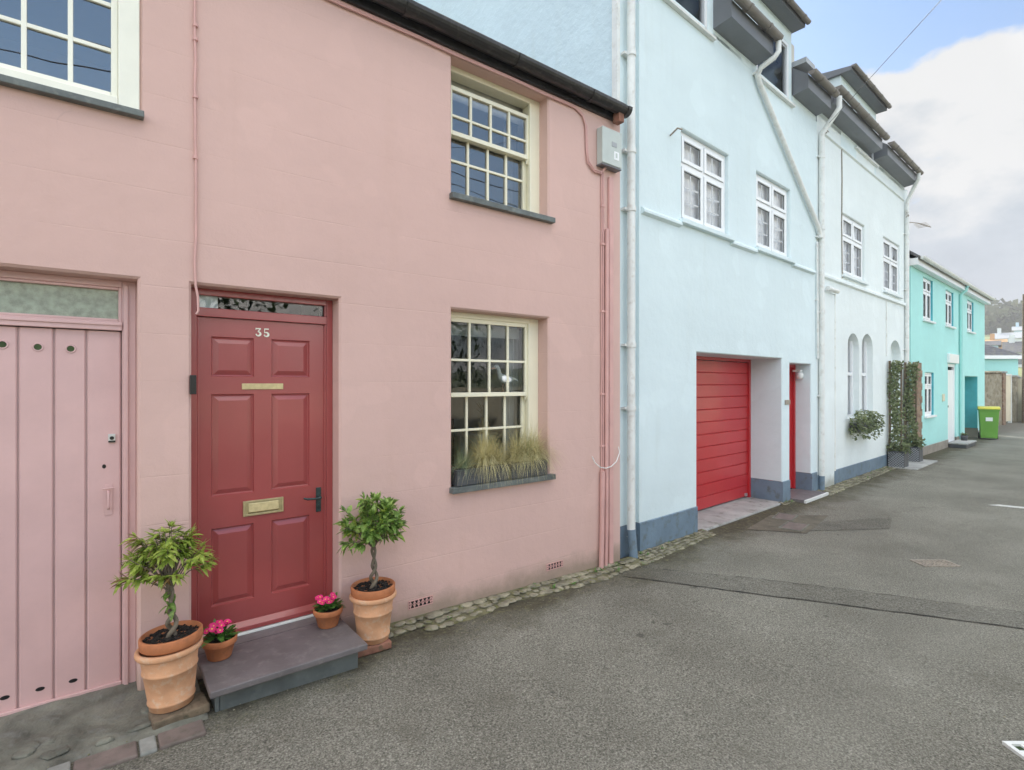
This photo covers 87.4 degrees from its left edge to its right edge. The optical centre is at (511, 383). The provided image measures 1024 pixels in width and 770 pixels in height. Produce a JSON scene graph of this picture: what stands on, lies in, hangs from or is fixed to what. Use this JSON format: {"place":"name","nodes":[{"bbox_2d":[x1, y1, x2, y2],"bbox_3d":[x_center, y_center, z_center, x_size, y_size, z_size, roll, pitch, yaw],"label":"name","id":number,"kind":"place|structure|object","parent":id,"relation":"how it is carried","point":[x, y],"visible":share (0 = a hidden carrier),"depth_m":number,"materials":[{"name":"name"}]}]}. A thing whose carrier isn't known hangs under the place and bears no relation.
{"place":"outdoors","nodes":[
{"label":"outdoors","id":0,"kind":"place"},
{"bbox_2d":[0,679,208,769],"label":"pavement","id":1,"kind":"structure","parent":0,"point":[54,733],"depth_m":2.62,"materials":[{"name":"grey concrete"}]},
{"bbox_2d":[148,692,209,729],"bbox_3d":[-1.710,1.683,2.756,0.250,0.045,0.150,0,0,-42],"label":"wooden block","id":2,"kind":"object","parent":1,"relation":"on","point":[198,704],"depth_m":2.71,"materials":[{"name":"brown wood"}]},
{"bbox_2d":[134,636,202,713],"bbox_3d":[-1.775,1.507,2.787,0.304,0.305,0.304,-3,0,-38],"label":"terracotta planter","id":3,"kind":"object","parent":2,"relation":"on","point":[169,680],"visible":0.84,"depth_m":2.69,"materials":[{"name":"orange ceramic"}]},
{"bbox_2d":[111,518,219,656],"bbox_3d":[-1.793,1.093,2.790,0.509,0.764,0.520,-3,0,-38],"label":"potted bay tree","id":4,"kind":"object","parent":3,"relation":"in","point":[168,637],"visible":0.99,"depth_m":2.75,"materials":[{"name":"green plant"}]},
{"bbox_2d":[477,401,489,431],"bbox_3d":[-0.295,0.325,5.422,0.133,0.350,0.144,0,0,14],"label":"vase","id":5,"kind":"object","parent":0,"point":[481,411],"visible":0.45,"depth_m":5.41,"materials":[{"name":"gold metal"}]},
{"bbox_2d":[47,422,1023,769],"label":"road","id":6,"kind":"structure","parent":0,"point":[691,678],"depth_m":3.28,"materials":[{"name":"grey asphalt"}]},
{"bbox_2d":[47,719,206,769],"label":"kerb","id":7,"kind":"structure","parent":6,"relation":"on","point":[115,756],"depth_m":2.48,"materials":[{"name":"grey stone"}]},
{"bbox_2d":[197,616,366,711],"bbox_3d":[-1.390,1.663,3.209,0.848,0.194,0.608,0,0,-38],"label":"doorstep","id":8,"kind":"object","parent":6,"relation":"on","point":[266,662],"visible":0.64,"depth_m":3.09,"materials":[{"name":"grey stone"}]},
{"bbox_2d":[201,619,241,661],"bbox_3d":[-1.683,1.461,3.065,0.216,0.207,0.203,0,0,1],"label":"potted primrose","id":9,"kind":"object","parent":8,"relation":"on","point":[219,640],"visible":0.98,"depth_m":3.03,"materials":[{"name":"orange ceramic"}]},
{"bbox_2d":[311,592,344,628],"bbox_3d":[-1.183,1.460,3.468,0.207,0.210,0.233,0,0,-38],"label":"potted primrose","id":10,"kind":"object","parent":8,"relation":"on","point":[327,611],"visible":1,"depth_m":3.43,"materials":[{"name":"orange ceramic"}]},
{"bbox_2d":[358,638,390,657],"bbox_3d":[-0.941,1.706,3.509,0.250,0.050,0.190,0,0,-35],"label":"brick","id":11,"kind":"object","parent":6,"relation":"on","point":[383,646],"visible":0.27,"depth_m":3.44,"materials":[{"name":"red brick"}]},
{"bbox_2d":[349,589,396,644],"bbox_3d":[-0.916,1.528,3.539,0.304,0.305,0.304,0,0,-38],"label":"terracotta planter","id":12,"kind":"object","parent":11,"relation":"on","point":[372,619],"visible":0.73,"depth_m":3.44,"materials":[{"name":"orange ceramic"}]},
{"bbox_2d":[333,491,408,600],"bbox_3d":[-0.934,1.100,3.546,0.495,0.811,0.547,0,0,-8],"label":"potted bay tree","id":13,"kind":"object","parent":12,"relation":"in","point":[376,587],"visible":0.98,"depth_m":3.47,"materials":[{"name":"green plant"}]},
{"bbox_2d":[388,557,648,637],"bbox_3d":[0.232,1.751,4.537,2.827,0.094,0.287,0,0,-38],"label":"cobble strip","id":14,"kind":"object","parent":6,"relation":"on","point":[458,613],"visible":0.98,"depth_m":4.34,"materials":[{"name":"stone"}]},
{"bbox_2d":[638,529,715,562],"bbox_3d":[1.843,1.782,5.946,1.508,0.041,0.279,0,0,-41],"label":"cobble strip","id":15,"kind":"object","parent":6,"relation":"on","point":[656,553],"visible":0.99,"depth_m":5.88,"materials":[{"name":"stone"}]},
{"bbox_2d":[778,499,794,504],"bbox_3d":[4.163,1.783,8.081,0.452,0.029,0.131,0,0,-41],"label":"cobble strip","id":16,"kind":"object","parent":6,"relation":"on","point":[786,502],"visible":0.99,"depth_m":8.04,"materials":[{"name":"stone"}]},
{"bbox_2d":[748,515,828,532],"bbox_3d":[3.608,1.794,6.956,0.612,0.003,1.485,0,0,43],"label":"road patch","id":17,"kind":"object","parent":6,"relation":"on","point":[813,521],"visible":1,"depth_m":6.94,"materials":[{"name":"grey asphalt"}]},
{"bbox_2d":[772,512,797,520],"bbox_3d":[3.684,1.794,7.231,0.250,0.012,0.400,0,0,38],"label":"access cover","id":18,"kind":"object","parent":17,"relation":"on","point":[785,516],"visible":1,"depth_m":7.24,"materials":[{"name":"metal"}]},
{"bbox_2d":[778,521,809,531],"bbox_3d":[3.553,1.794,6.748,0.260,0.012,0.420,0,0,42],"label":"access cover","id":19,"kind":"object","parent":17,"relation":"on","point":[794,526],"visible":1,"depth_m":6.73,"materials":[{"name":"metal"}]},
{"bbox_2d":[624,567,1023,628],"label":"road trench patch","id":20,"kind":"object","parent":6,"relation":"on","point":[923,607],"visible":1,"depth_m":4.53,"materials":[{"name":"grey asphalt"}]},
{"bbox_2d":[810,518,891,530],"bbox_3d":[4.356,1.794,6.801,1.639,0.003,0.468,0,0,-13],"label":"road patch","id":21,"kind":"object","parent":6,"relation":"on","point":[881,523],"visible":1,"depth_m":6.79,"materials":[{"name":"grey asphalt"}]},
{"bbox_2d":[816,466,895,495],"bbox_3d":[6.577,1.783,10.080,4.159,0.042,0.312,0,0,-41],"label":"cobble strip","id":22,"kind":"object","parent":6,"relation":"on","point":[841,486],"visible":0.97,"depth_m":9.79,"materials":[{"name":"stone"}]},
{"bbox_2d":[447,468,890,619],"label":"weeds","id":23,"kind":"object","parent":22,"relation":"on","point":[640,553],"visible":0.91,"depth_m":5.20,"materials":[{"name":"green plant"}]},
{"bbox_2d":[888,459,937,469],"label":"stone slab","id":24,"kind":"structure","parent":6,"relation":"on","point":[913,465],"depth_m":11.79,"materials":[{"name":"stone"}]},
{"bbox_2d":[885,360,911,467],"bbox_3d":[8.322,0.632,11.561,0.558,2.297,0.527,0,0,-41],"label":"trellis planter","id":25,"kind":"object","parent":24,"relation":"on","point":[898,455],"visible":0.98,"depth_m":11.50,"materials":[{"name":"green wood"}]},
{"bbox_2d":[902,361,925,461],"bbox_3d":[9.258,0.623,12.395,0.570,2.313,0.506,0,0,-41],"label":"trellis planter","id":26,"kind":"object","parent":24,"relation":"on","point":[910,414],"visible":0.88,"depth_m":12.32,"materials":[{"name":"green wood"}]},
{"bbox_2d":[910,559,960,566],"bbox_3d":[4.236,1.795,5.367,0.360,0.010,0.200,0,0,0],"label":"manhole cover","id":27,"kind":"object","parent":6,"relation":"on","point":[934,562],"visible":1,"depth_m":5.35,"materials":[{"name":"metal"}]},
{"bbox_2d":[948,439,976,448],"bbox_3d":[12.971,1.730,15.434,1.340,0.140,0.425,0,0,-41],"label":"door step","id":28,"kind":"object","parent":6,"relation":"on","point":[959,443],"depth_m":15.13,"materials":[{"name":"concrete"}]},
{"bbox_2d":[960,432,967,440],"bbox_3d":[13.259,1.536,15.720,0.237,0.248,0.251,0,0,-38],"label":"flower pot","id":29,"kind":"object","parent":28,"relation":"on","point":[963,436],"visible":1,"depth_m":15.67,"materials":[{"name":"grey ceramic"}]},
{"bbox_2d":[977,406,1000,438],"bbox_3d":[15.495,1.264,17.433,0.538,1.068,0.686,0,0,38],"label":"wheelie bin","id":30,"kind":"object","parent":6,"relation":"on","point":[988,416],"visible":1,"depth_m":17.22,"materials":[{"name":"green plastic"}]},
{"bbox_2d":[1006,374,1011,422],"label":"garden gate","id":31,"kind":"structure","parent":6,"relation":"on","point":[1009,398],"depth_m":24.54,"materials":[{"name":"white paint"}]},
{"bbox_2d":[994,504,1023,507],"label":"road marking","id":32,"kind":"object","parent":6,"relation":"on","point":[1009,506],"visible":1,"depth_m":7.85,"materials":[{"name":"paint"}]},
{"bbox_2d":[1002,741,1023,759],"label":"road marking","id":33,"kind":"object","parent":6,"relation":"on","point":[1016,747],"visible":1,"depth_m":2.61,"materials":[{"name":"white paint"}]},
{"bbox_2d":[791,0,1023,307],"label":"sky","id":34,"kind":"structure","parent":0,"point":[954,88],"materials":[{"name":"white"}]},
{"bbox_2d":[985,335,1021,376],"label":"hill","id":35,"kind":"structure","parent":0,"point":[987,337],"depth_m":60.22,"materials":[{"name":"beige"}]},
{"bbox_2d":[985,341,1000,347],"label":"distant house","id":36,"kind":"structure","parent":35,"relation":"on","point":[997,344],"depth_m":69.17,"materials":[{"name":"paint"}]},
{"bbox_2d":[985,334,1007,348],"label":"distant house","id":37,"kind":"structure","parent":35,"relation":"on","point":[992,337],"depth_m":73.84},
{"bbox_2d":[985,298,1021,334],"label":"woodland","id":38,"kind":"object","parent":35,"relation":"on","point":[1005,317],"visible":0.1,"depth_m":121.07,"materials":[{"name":"grey plant"}]},
{"bbox_2d":[992,328,1021,341],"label":"distant house","id":39,"kind":"structure","parent":35,"relation":"on","point":[1000,335],"depth_m":87.48,"materials":[{"name":"white paint"}]},
{"bbox_2d":[1002,335,1021,366],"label":"distant house","id":40,"kind":"structure","parent":35,"relation":"on","point":[1011,345],"depth_m":62.36,"materials":[{"name":"paint"}]},
{"bbox_2d":[1012,322,1021,331],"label":"distant house","id":41,"kind":"structure","parent":35,"relation":"on","point":[1017,328],"depth_m":110.04,"materials":[{"name":"white paint"}]},
{"label":"ground","id":42,"kind":"structure","parent":0,"visible":0},
{"bbox_2d":[0,0,632,716],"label":"pink cottage","id":43,"kind":"structure","parent":42,"relation":"on","point":[262,262],"depth_m":3.50,"materials":[{"name":"paint"}]},
{"bbox_2d":[0,326,121,716],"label":"door","id":44,"kind":"structure","parent":43,"relation":"in","point":[61,389],"depth_m":2.84,"materials":[{"name":"pink paint"}]},
{"bbox_2d":[0,0,143,120],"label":"window","id":45,"kind":"structure","parent":43,"relation":"in","point":[86,53],"depth_m":2.92,"materials":[{"name":"white paint"}]},
{"bbox_2d":[199,317,323,636],"bbox_3d":[-1.587,0.574,3.455,0.768,1.956,0.099,0,0,-38],"label":"door","id":46,"kind":"structure","parent":43,"relation":"in","point":[261,383],"depth_m":3.44,"materials":[{"name":"paint"}]},
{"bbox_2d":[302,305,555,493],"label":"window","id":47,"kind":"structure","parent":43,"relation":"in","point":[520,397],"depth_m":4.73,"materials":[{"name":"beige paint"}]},
{"bbox_2d":[457,429,501,463],"bbox_3d":[-0.169,0.950,5.586,0.700,0.900,0.400,0,0,-38],"label":"side table","id":48,"kind":"object","parent":43,"relation":"in","point":[460,435],"visible":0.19,"depth_m":5.49,"materials":[{"name":"brown plastic"}]},
{"bbox_2d":[450,418,531,492],"bbox_3d":[-0.223,0.582,4.404,0.904,0.665,0.706,0,0,-38],"label":"window planter","id":49,"kind":"object","parent":43,"relation":"on","point":[485,469],"visible":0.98,"depth_m":4.30,"materials":[{"name":"green plant"}]},
{"bbox_2d":[449,65,554,223],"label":"window","id":50,"kind":"structure","parent":43,"relation":"in","point":[495,128],"depth_m":4.81,"materials":[{"name":"beige paint"}]},
{"bbox_2d":[491,365,517,391],"bbox_3d":[-0.069,-0.049,4.719,0.303,0.234,0.086,0,0,-38],"label":"gull ornament","id":51,"kind":"object","parent":43,"relation":"on","point":[501,378],"visible":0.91,"depth_m":4.67,"materials":[{"name":"white paint"}]},
{"bbox_2d":[492,418,567,489],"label":"ornamental grass","id":52,"kind":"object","parent":43,"relation":"on","point":[533,455],"depth_m":4.57,"materials":[{"name":"plant"}]},
{"bbox_2d":[414,0,839,558],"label":"tall blue house","id":53,"kind":"structure","parent":42,"relation":"on","point":[728,101],"depth_m":6.82,"materials":[{"name":"paint"}]},
{"bbox_2d":[663,0,716,41],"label":"dormer window","id":54,"kind":"structure","parent":53,"relation":"in","point":[702,4],"depth_m":6.49,"materials":[{"name":"white plastic"}]},
{"bbox_2d":[679,132,734,241],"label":"window","id":55,"kind":"structure","parent":53,"relation":"in","point":[702,167],"depth_m":6.64,"materials":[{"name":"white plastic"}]},
{"bbox_2d":[696,360,747,510],"bbox_3d":[2.802,0.715,7.623,2.350,2.090,0.065,0,0,-41],"label":"garage door","id":56,"kind":"structure","parent":53,"relation":"in","point":[721,386],"depth_m":7.85,"materials":[{"name":"paint"}]},
{"bbox_2d":[752,23,795,107],"bbox_3d":[3.313,-4.625,8.428,2.000,1.550,1.650,0,0,-41],"label":"dormer window","id":57,"kind":"structure","parent":53,"relation":"in","point":[784,45],"depth_m":8.18,"materials":[{"name":"white plastic"}]},
{"bbox_2d":[755,174,795,263],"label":"window","id":58,"kind":"structure","parent":53,"relation":"in","point":[771,200],"depth_m":7.92,"materials":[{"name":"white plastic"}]},
{"bbox_2d":[789,368,791,487],"bbox_3d":[4.386,0.735,8.748,0.775,2.010,0.045,0,0,-41],"label":"door","id":59,"kind":"structure","parent":53,"relation":"in","point":[790,369],"depth_m":8.95,"materials":[{"name":"paint"}]},
{"bbox_2d":[707,63,923,489],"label":"pale blue house","id":60,"kind":"structure","parent":42,"relation":"on","point":[866,175],"depth_m":10.34,"materials":[{"name":"paint"}]},
{"bbox_2d":[847,341,852,417],"bbox_3d":[6.395,-0.165,10.283,0.680,1.630,0.070,0,0,-41],"label":"arched window","id":61,"kind":"structure","parent":60,"relation":"in","point":[850,344],"depth_m":10.45,"materials":[{"name":"white plastic"}]},
{"bbox_2d":[842,214,868,285],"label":"window","id":62,"kind":"structure","parent":60,"relation":"in","point":[851,231],"depth_m":10.26,"materials":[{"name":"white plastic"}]},
{"bbox_2d":[862,342,866,414],"bbox_3d":[7.030,-0.185,10.840,0.710,1.670,0.070,0,0,-41],"label":"arched window","id":63,"kind":"structure","parent":60,"relation":"in","point":[864,345],"depth_m":11.03,"materials":[{"name":"white plastic"}]},
{"bbox_2d":[847,409,885,440],"bbox_3d":[6.766,0.787,10.189,1.438,0.603,0.363,0,0,-41],"label":"ivy window box","id":64,"kind":"object","parent":60,"relation":"attached to","point":[868,425],"visible":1,"depth_m":10.03,"materials":[{"name":"green plant"}]},
{"bbox_2d":[854,112,878,167],"bbox_3d":[6.525,-4.810,11.248,2.050,1.480,1.650,0,0,-41],"label":"dormer window","id":65,"kind":"structure","parent":60,"relation":"in","point":[870,158],"depth_m":10.67,"materials":[{"name":"white paint"}]},
{"bbox_2d":[829,0,940,122],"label":"overhead cable","id":66,"kind":"object","parent":60,"relation":"attached to","point":[889,56],"visible":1,"depth_m":6.88,"materials":[{"name":"black plastic"}]},
{"bbox_2d":[890,348,892,448],"bbox_3d":[8.504,0.390,12.208,0.910,2.820,0.060,0,0,-41],"label":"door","id":67,"kind":"structure","parent":60,"relation":"in","point":[891,357],"depth_m":12.43,"materials":[{"name":"white paint"}]},
{"bbox_2d":[882,238,903,298],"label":"window","id":68,"kind":"structure","parent":60,"relation":"in","point":[890,251],"depth_m":11.96,"materials":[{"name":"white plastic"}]},
{"bbox_2d":[909,222,930,227],"bbox_3d":[9.881,-3.875,12.997,1.006,0.073,0.271,0,0,-41],"label":"tv aerial","id":69,"kind":"object","parent":60,"relation":"attached to","point":[921,224],"visible":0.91,"depth_m":13.09,"materials":[{"name":"metal"}]},
{"bbox_2d":[909,250,995,455],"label":"turquoise house","id":70,"kind":"structure","parent":42,"relation":"on","point":[947,328],"depth_m":14.96,"materials":[{"name":"paint"}]},
{"bbox_2d":[923,278,935,323],"bbox_3d":[10.677,-2.135,13.791,1.100,1.130,0.170,0,0,-41],"label":"window","id":71,"kind":"structure","parent":70,"relation":"in","point":[927,286],"depth_m":13.97,"materials":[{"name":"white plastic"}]},
{"bbox_2d":[924,373,936,417],"bbox_3d":[10.775,0.290,13.876,1.040,1.160,0.170,0,0,-41],"label":"window","id":72,"kind":"structure","parent":70,"relation":"in","point":[929,377],"depth_m":14.04,"materials":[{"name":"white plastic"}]},
{"bbox_2d":[945,291,956,328],"bbox_3d":[12.541,-2.130,15.396,1.120,1.060,0.170,0,0,-41],"label":"window","id":73,"kind":"structure","parent":70,"relation":"in","point":[949,296],"depth_m":15.52,"materials":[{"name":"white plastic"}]},
{"bbox_2d":[948,364,954,441],"bbox_3d":[12.746,0.585,15.618,1.060,2.330,0.080,0,0,-41],"label":"door","id":74,"kind":"structure","parent":70,"relation":"in","point":[951,373],"depth_m":15.75,"materials":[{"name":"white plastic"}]},
{"bbox_2d":[967,301,975,333],"bbox_3d":[14.806,-2.155,17.348,1.140,1.050,0.170,0,0,-41],"label":"window","id":75,"kind":"structure","parent":70,"relation":"in","point":[969,305],"depth_m":17.39,"materials":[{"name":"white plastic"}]},
{"bbox_2d":[985,371,1001,425],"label":"stone wall","id":76,"kind":"structure","parent":42,"relation":"on","point":[993,388],"depth_m":22.38,"materials":[{"name":"beige stone"}]},
{"bbox_2d":[985,344,1021,374],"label":"turquoise house","id":77,"kind":"structure","parent":42,"relation":"on","point":[997,359],"depth_m":26.99,"materials":[{"name":"paint"}]},
{"bbox_2d":[1000,371,1006,424],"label":"gate pillar","id":78,"kind":"structure","parent":42,"relation":"on","point":[1003,373],"depth_m":23.36,"materials":[{"name":"brown stone"}]},
{"bbox_2d":[1007,375,1019,422],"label":"gate pillar","id":79,"kind":"structure","parent":42,"relation":"on","point":[1014,398],"depth_m":24.92,"materials":[{"name":"stone"}]},
{"bbox_2d":[1018,377,1021,421],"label":"rendered wall","id":80,"kind":"structure","parent":42,"relation":"on","point":[1019,399],"depth_m":25.47,"materials":[{"name":"paint"}]},
{"bbox_2d":[1022,294,1023,422],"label":"utility pole","id":81,"kind":"object","parent":42,"relation":"on","point":[1022,358],"visible":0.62,"depth_m":24.52,"materials":[{"name":"brown wood"}]}
]}

